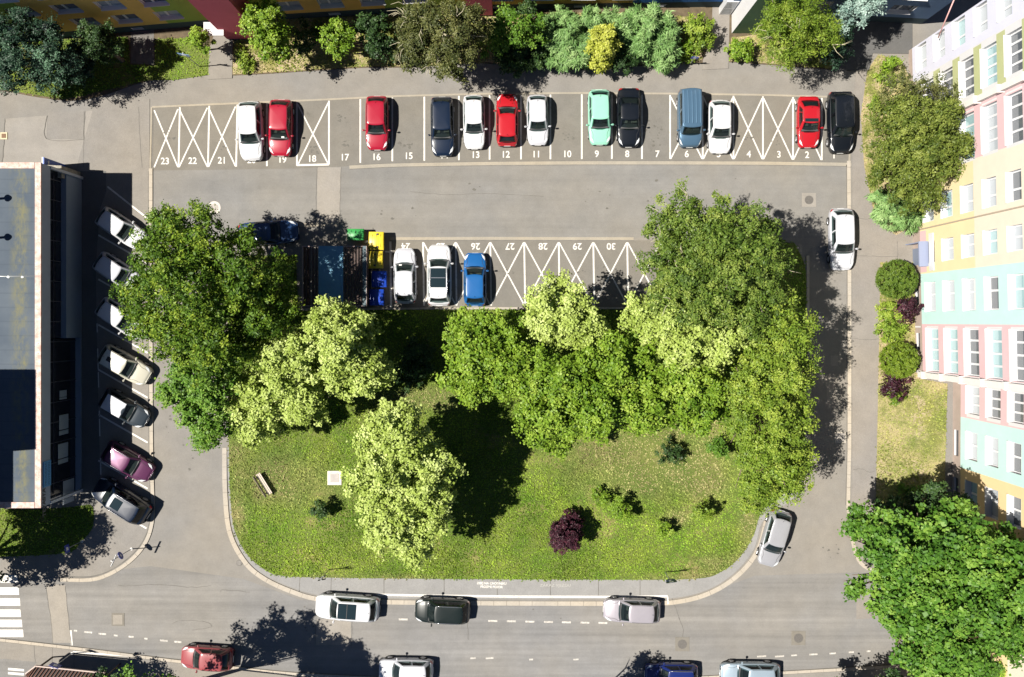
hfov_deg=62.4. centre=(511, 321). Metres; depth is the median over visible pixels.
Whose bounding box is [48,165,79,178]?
annex
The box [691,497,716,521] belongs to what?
shrub
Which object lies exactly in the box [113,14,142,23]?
window
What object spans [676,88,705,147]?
parked van
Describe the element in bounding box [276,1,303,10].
window
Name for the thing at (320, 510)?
shrub
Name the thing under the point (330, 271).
waste shelter
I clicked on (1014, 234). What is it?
window
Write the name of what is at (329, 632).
road patch
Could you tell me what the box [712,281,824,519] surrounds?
tree
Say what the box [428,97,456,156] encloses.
parked car
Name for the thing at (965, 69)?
window
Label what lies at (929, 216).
window
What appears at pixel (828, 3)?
window
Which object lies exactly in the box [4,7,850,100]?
planting bed
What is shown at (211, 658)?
parked car
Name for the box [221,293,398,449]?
tree
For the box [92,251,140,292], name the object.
parked car
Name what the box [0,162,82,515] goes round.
shop building
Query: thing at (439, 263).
parked car
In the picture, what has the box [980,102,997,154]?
window
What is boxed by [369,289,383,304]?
waste container
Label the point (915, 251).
door
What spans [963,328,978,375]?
window
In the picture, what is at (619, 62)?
shrub
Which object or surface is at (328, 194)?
road patch
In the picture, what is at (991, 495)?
window
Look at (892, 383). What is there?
shrub
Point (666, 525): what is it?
shrub
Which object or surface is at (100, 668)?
tree
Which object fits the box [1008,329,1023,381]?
window
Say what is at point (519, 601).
kerb joint
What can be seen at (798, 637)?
manhole cover
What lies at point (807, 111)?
parked car
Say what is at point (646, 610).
parked car
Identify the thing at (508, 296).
parking bays
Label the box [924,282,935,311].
window
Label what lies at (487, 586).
pavement lettering
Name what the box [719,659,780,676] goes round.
parked car
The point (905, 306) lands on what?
shrub
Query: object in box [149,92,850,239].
channel kerb
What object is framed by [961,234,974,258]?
window
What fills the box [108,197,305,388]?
tree
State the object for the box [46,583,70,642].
road patch
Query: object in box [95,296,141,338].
parked car
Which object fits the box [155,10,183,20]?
window
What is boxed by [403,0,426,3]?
window
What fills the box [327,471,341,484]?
chamber cover
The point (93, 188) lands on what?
shop forecourt
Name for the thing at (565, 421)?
tree
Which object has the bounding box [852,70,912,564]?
pavement
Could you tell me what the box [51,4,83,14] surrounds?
window
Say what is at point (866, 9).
spruce
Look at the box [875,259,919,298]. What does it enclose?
clipped bush
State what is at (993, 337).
window
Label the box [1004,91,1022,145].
window
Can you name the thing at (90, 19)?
window
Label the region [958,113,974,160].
window
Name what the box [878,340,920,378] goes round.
clipped bush
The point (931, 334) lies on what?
window
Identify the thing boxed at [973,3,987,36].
window
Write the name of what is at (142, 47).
pavement
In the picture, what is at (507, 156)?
bay numbers
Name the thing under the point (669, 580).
street sign
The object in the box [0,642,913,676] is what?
pavement
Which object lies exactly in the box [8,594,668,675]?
pavement marking
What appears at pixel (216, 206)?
manhole cover
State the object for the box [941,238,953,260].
window
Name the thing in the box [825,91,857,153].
parked car
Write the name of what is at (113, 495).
parked car
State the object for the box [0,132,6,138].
manhole cover
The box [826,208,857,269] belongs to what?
parked car
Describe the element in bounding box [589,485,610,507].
shrub
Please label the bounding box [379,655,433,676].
parked car
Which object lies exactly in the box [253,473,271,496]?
park bench
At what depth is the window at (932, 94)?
63.24 m
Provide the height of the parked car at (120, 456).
1.669 m
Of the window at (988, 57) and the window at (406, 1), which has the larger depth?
the window at (406, 1)
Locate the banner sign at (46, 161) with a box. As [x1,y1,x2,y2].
[42,157,64,166]
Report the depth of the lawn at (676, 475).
65.95 m
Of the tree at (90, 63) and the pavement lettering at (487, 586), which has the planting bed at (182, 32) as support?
the tree at (90, 63)
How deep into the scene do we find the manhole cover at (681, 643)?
65.97 m
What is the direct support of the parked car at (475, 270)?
on the parking bays at (508, 296)
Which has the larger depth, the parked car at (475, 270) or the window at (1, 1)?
the parked car at (475, 270)
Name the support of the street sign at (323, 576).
on the lawn at (676, 475)
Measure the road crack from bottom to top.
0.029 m
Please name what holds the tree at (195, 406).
on the lawn at (676, 475)
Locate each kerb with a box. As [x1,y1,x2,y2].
[0,161,905,676]
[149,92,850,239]
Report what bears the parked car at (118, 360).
on the pavement at (113, 139)
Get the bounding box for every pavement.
[0,99,149,577]
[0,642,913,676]
[131,30,153,64]
[208,36,232,79]
[227,326,806,598]
[702,7,729,69]
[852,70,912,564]
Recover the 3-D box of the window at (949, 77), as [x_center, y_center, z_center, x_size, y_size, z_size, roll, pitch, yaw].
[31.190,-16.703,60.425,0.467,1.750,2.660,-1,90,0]
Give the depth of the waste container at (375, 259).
64.72 m
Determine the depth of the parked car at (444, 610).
64.86 m
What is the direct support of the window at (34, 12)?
in the apartment building at (217, 17)
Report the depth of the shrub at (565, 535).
63.97 m
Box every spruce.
[0,1,89,95]
[817,15,855,73]
[823,0,886,42]
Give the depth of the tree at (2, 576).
63.16 m
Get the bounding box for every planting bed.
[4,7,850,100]
[861,55,908,234]
[878,262,918,384]
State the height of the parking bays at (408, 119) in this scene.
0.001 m
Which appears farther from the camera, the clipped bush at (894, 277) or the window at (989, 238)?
the clipped bush at (894, 277)
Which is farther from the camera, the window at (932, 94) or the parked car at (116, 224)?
the parked car at (116, 224)
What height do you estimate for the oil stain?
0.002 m
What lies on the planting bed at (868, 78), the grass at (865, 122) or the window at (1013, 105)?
the grass at (865, 122)
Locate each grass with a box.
[860,54,909,233]
[878,261,917,384]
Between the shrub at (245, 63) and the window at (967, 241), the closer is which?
the window at (967, 241)
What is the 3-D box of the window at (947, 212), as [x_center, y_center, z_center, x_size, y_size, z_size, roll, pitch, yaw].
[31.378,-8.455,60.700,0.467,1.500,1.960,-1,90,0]
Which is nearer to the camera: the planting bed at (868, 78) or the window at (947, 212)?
the window at (947, 212)
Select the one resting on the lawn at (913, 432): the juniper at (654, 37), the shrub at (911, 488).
the shrub at (911, 488)
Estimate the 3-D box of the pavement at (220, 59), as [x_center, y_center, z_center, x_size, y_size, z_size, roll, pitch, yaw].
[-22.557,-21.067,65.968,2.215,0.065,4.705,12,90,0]
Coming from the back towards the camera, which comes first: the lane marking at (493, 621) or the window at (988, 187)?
the lane marking at (493, 621)
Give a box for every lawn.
[0,36,208,98]
[0,505,93,556]
[228,243,805,579]
[233,12,703,73]
[731,28,831,67]
[876,379,947,651]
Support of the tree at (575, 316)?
on the lawn at (676, 475)
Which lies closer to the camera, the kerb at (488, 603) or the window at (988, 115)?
the window at (988, 115)
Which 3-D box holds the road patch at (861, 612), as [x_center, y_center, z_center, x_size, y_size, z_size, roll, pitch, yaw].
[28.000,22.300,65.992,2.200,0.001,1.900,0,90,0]
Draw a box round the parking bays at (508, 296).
[389,240,658,307]
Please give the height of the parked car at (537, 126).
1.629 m
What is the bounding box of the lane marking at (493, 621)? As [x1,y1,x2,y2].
[74,618,869,659]
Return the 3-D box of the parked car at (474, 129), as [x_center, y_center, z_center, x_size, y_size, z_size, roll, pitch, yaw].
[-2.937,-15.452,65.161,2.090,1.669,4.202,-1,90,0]
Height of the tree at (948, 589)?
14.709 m
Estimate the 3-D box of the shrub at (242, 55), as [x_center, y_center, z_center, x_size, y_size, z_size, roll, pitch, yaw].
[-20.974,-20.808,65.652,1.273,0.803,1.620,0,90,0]
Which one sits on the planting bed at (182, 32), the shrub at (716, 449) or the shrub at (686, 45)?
the shrub at (686, 45)
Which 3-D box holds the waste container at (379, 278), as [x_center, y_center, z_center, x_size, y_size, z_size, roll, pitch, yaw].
[-10.195,-3.226,65.347,1.154,1.304,1.304,0,90,0]
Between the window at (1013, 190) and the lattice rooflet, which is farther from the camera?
the lattice rooflet
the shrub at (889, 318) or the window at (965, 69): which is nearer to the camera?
the window at (965, 69)
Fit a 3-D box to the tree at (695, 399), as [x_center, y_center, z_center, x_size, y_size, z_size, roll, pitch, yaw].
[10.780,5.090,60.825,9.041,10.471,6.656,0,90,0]
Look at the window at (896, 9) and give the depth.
63.86 m
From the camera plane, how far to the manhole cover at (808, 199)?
65.98 m
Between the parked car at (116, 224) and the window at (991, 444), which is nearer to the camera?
the window at (991, 444)
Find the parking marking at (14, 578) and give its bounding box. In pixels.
[0,94,822,644]
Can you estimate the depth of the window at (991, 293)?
55.95 m
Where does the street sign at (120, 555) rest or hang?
on the pavement at (113, 139)
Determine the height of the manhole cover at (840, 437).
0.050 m
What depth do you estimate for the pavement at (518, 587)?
65.97 m
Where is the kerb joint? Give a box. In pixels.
[5,187,887,676]
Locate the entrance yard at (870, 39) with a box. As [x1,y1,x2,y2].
[832,20,911,70]
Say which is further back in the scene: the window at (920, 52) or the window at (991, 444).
the window at (920, 52)
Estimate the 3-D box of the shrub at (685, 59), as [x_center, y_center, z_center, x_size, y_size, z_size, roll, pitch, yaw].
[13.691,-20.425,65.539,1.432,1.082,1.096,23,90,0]
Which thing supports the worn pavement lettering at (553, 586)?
on the pavement at (518, 587)
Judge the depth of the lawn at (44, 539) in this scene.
65.94 m
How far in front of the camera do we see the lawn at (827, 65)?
65.94 m
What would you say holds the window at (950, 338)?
in the apartment building at (968, 252)
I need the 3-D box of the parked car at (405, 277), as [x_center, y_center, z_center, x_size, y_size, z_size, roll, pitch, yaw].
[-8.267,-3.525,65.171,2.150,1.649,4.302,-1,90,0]
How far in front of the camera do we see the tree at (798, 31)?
58.65 m
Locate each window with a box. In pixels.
[0,0,19,3]
[10,7,40,16]
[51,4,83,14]
[72,17,100,25]
[96,0,126,10]
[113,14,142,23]
[141,0,169,7]
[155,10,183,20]
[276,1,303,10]
[318,0,344,8]
[361,0,385,6]
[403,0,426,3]
[803,1,831,9]
[885,5,915,14]
[915,44,926,72]
[922,201,933,222]
[923,80,933,99]
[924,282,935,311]
[925,328,938,371]
[932,31,944,61]
[938,69,952,96]
[940,190,952,218]
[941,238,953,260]
[942,280,954,311]
[943,328,957,373]
[952,17,964,49]
[956,430,957,455]
[956,478,957,495]
[958,57,973,99]
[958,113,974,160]
[960,184,973,213]
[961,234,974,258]
[962,278,975,310]
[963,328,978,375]
[965,385,978,414]
[965,431,976,460]
[965,480,976,508]
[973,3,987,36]
[979,44,996,88]
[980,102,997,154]
[981,177,996,208]
[982,229,997,255]
[983,276,998,310]
[985,329,1002,378]
[985,388,1000,418]
[985,436,997,466]
[985,486,997,518]
[996,0,1011,22]
[1003,29,1022,76]
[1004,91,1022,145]
[1005,170,1021,202]
[1006,225,1022,251]
[1006,494,1020,527]
[1007,274,1023,309]
[1007,391,1023,423]
[1007,441,1020,473]
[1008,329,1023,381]
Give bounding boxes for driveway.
[0,659,36,676]
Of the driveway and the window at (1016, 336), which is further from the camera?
the driveway
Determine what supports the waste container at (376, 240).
on the ground at (188, 532)
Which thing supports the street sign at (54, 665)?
on the pavement at (43, 654)
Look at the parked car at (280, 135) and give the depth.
65.01 m
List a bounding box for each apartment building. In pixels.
[0,0,952,39]
[905,0,1023,676]
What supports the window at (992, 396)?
in the apartment building at (968, 252)
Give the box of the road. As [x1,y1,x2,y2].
[0,566,904,676]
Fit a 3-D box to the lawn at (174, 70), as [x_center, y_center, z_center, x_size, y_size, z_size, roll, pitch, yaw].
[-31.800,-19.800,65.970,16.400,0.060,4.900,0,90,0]
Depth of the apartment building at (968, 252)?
58.00 m
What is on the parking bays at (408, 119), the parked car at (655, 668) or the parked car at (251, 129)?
the parked car at (251, 129)
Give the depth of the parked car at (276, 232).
65.07 m
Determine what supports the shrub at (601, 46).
on the planting bed at (182, 32)
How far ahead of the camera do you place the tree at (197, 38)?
62.98 m
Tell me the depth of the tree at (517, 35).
61.68 m
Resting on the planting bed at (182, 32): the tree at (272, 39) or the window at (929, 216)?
the tree at (272, 39)
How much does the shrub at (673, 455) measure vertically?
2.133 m
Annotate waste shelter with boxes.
[302,246,371,306]
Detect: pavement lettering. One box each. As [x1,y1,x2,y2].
[477,582,506,587]
[540,583,570,586]
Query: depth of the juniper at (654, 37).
63.26 m
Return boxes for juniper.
[534,3,634,73]
[614,1,683,75]
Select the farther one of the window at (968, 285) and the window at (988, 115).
the window at (968, 285)
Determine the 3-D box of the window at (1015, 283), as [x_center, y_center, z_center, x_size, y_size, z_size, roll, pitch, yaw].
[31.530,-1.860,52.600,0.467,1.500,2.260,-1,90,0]
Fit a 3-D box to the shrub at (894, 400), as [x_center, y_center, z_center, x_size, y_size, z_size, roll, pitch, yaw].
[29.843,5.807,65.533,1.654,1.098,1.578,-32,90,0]
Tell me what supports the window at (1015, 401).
in the apartment building at (968, 252)
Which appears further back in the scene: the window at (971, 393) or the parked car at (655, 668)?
the parked car at (655, 668)
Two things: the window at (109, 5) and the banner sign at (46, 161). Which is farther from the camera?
the banner sign at (46, 161)
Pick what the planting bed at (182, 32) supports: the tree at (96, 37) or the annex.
the tree at (96, 37)
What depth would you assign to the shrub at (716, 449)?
63.94 m
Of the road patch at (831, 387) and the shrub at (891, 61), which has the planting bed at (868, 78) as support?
the shrub at (891, 61)
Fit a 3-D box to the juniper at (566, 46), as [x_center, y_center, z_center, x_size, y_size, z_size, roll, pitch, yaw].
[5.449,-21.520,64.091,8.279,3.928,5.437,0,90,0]
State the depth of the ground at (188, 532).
66.00 m
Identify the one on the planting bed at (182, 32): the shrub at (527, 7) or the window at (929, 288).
the shrub at (527, 7)
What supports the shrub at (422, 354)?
on the lawn at (676, 475)
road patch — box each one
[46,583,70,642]
[316,619,350,644]
[317,167,340,222]
[826,374,836,408]
[856,596,877,618]
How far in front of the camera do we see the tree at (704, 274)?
54.38 m
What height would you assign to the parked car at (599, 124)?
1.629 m
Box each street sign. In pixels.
[48,652,73,668]
[64,540,82,553]
[110,547,132,566]
[177,53,199,66]
[318,569,328,580]
[665,572,676,582]
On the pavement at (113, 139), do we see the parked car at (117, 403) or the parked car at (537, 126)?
the parked car at (117, 403)
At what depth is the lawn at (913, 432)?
65.95 m
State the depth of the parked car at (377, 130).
65.03 m
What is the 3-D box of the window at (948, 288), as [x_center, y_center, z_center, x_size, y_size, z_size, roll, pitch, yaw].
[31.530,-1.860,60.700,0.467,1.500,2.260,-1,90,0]
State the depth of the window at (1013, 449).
58.49 m
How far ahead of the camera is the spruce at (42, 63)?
59.88 m
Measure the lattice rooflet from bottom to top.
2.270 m
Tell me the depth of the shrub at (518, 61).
63.95 m
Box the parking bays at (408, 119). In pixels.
[152,94,850,169]
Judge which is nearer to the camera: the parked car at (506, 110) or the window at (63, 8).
the window at (63, 8)
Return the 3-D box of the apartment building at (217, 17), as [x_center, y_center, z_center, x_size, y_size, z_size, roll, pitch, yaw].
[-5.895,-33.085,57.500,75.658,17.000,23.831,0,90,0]
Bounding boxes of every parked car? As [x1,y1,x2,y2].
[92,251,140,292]
[92,476,153,524]
[95,206,148,248]
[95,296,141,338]
[97,344,153,384]
[98,388,151,427]
[101,440,155,481]
[181,642,234,672]
[235,101,265,160]
[238,217,299,245]
[265,99,294,156]
[315,591,380,623]
[362,96,390,150]
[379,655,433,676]
[390,248,417,303]
[415,595,470,626]
[424,245,453,305]
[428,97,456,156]
[460,95,487,149]
[461,253,488,305]
[493,94,520,146]
[524,95,550,145]
[586,89,613,145]
[603,596,660,625]
[615,88,643,147]
[644,660,697,676]
[706,100,734,153]
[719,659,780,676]
[756,508,791,566]
[795,96,823,148]
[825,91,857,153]
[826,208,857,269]
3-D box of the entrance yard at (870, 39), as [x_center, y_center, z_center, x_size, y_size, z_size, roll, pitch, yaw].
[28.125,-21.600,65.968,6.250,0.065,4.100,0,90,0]
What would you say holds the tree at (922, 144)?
on the planting bed at (868, 78)
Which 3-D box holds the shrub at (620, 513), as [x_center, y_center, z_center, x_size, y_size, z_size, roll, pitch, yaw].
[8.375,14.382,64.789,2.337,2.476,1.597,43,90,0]
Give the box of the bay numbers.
[161,150,834,249]
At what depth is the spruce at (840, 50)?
62.12 m
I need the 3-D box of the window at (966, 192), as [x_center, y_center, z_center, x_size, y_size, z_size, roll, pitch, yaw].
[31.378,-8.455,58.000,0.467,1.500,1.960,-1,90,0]
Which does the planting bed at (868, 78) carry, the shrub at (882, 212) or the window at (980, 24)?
the shrub at (882, 212)
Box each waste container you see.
[347,229,363,239]
[368,251,382,268]
[369,232,383,250]
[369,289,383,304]
[372,271,386,287]
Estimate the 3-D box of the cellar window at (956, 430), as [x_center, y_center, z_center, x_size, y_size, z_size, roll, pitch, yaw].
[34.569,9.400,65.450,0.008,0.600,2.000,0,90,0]
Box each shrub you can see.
[234,44,249,60]
[236,57,255,74]
[309,498,331,521]
[394,334,436,395]
[490,38,549,78]
[517,0,537,19]
[547,506,585,557]
[583,22,622,74]
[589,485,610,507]
[607,493,636,523]
[609,45,638,75]
[654,434,687,465]
[654,518,673,539]
[678,35,693,59]
[680,52,696,65]
[682,12,718,56]
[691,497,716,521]
[703,435,730,459]
[722,37,754,63]
[863,186,924,235]
[866,94,883,111]
[872,65,896,87]
[872,301,908,343]
[879,368,913,401]
[880,55,904,76]
[884,388,907,405]
[893,296,923,323]
[897,481,923,500]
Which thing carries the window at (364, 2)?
in the apartment building at (217, 17)
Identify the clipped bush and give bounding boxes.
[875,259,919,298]
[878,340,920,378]
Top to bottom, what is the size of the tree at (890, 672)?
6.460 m
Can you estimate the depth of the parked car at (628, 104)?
65.08 m
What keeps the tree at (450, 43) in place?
on the planting bed at (182, 32)
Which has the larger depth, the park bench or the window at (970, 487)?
the park bench
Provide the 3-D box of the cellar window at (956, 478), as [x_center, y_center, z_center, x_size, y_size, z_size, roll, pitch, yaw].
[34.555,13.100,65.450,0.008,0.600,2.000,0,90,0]
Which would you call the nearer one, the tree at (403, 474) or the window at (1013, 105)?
the window at (1013, 105)
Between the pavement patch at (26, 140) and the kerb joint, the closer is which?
the kerb joint
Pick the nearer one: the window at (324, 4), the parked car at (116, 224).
the window at (324, 4)
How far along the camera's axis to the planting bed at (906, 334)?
65.95 m
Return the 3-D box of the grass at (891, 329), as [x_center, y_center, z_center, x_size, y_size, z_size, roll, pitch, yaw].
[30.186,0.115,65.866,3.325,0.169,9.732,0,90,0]
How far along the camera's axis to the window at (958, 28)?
59.21 m
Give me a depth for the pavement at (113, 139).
65.97 m
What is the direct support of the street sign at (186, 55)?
on the planting bed at (182, 32)
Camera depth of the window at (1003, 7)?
53.85 m
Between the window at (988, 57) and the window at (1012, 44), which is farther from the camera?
the window at (988, 57)
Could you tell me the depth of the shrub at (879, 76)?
65.50 m
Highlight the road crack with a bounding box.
[2,107,898,676]
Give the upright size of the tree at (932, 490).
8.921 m
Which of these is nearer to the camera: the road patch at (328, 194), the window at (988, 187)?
the window at (988, 187)
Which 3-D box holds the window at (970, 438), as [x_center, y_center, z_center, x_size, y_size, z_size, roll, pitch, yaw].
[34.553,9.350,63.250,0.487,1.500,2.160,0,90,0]
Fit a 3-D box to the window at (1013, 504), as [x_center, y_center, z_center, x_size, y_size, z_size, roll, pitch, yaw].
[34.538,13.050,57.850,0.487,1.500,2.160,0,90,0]
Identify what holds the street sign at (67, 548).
on the lawn at (44, 539)
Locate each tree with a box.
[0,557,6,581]
[48,38,96,78]
[74,17,127,63]
[83,666,124,676]
[103,660,178,676]
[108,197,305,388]
[151,353,249,455]
[182,25,216,55]
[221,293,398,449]
[235,0,295,68]
[315,16,356,62]
[339,396,468,576]
[389,0,494,87]
[432,303,542,411]
[477,1,550,58]
[505,328,660,461]
[519,265,611,353]
[610,349,731,441]
[617,291,756,385]
[632,176,799,344]
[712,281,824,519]
[749,0,851,76]
[836,668,910,676]
[837,494,1023,676]
[860,89,975,217]
[870,479,978,527]
[875,65,960,112]
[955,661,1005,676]
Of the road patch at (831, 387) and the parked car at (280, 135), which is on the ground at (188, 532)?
the road patch at (831, 387)
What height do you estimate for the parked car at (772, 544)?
1.669 m
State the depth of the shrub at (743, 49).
64.35 m
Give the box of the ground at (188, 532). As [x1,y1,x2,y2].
[0,0,981,676]
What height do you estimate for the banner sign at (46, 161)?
3.020 m
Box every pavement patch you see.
[3,111,91,166]
[47,111,83,137]
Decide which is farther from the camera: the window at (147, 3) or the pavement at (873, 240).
the pavement at (873, 240)
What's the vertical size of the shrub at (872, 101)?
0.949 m
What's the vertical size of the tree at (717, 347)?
11.389 m
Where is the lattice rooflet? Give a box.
[25,656,120,676]
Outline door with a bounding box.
[913,248,917,265]
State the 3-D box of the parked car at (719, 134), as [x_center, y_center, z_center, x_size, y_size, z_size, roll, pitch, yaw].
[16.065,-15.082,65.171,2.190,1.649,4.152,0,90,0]
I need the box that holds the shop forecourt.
[80,171,105,504]
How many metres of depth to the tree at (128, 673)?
55.67 m
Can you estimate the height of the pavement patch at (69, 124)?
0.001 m
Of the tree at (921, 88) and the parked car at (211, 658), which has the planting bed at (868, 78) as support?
the tree at (921, 88)
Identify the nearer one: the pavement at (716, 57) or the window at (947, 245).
the window at (947, 245)
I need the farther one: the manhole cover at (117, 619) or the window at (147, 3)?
the manhole cover at (117, 619)
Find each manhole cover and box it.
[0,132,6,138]
[112,613,123,625]
[209,201,220,213]
[675,637,688,650]
[791,631,805,644]
[802,193,815,206]
[835,432,845,442]
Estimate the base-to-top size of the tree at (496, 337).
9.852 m
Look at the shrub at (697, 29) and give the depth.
63.97 m
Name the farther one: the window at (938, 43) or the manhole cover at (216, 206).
the manhole cover at (216, 206)
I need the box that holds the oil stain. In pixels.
[163,114,840,630]
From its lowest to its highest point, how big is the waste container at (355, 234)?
1.255 m
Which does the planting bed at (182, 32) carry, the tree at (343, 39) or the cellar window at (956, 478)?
the tree at (343, 39)
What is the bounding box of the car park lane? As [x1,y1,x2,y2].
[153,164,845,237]

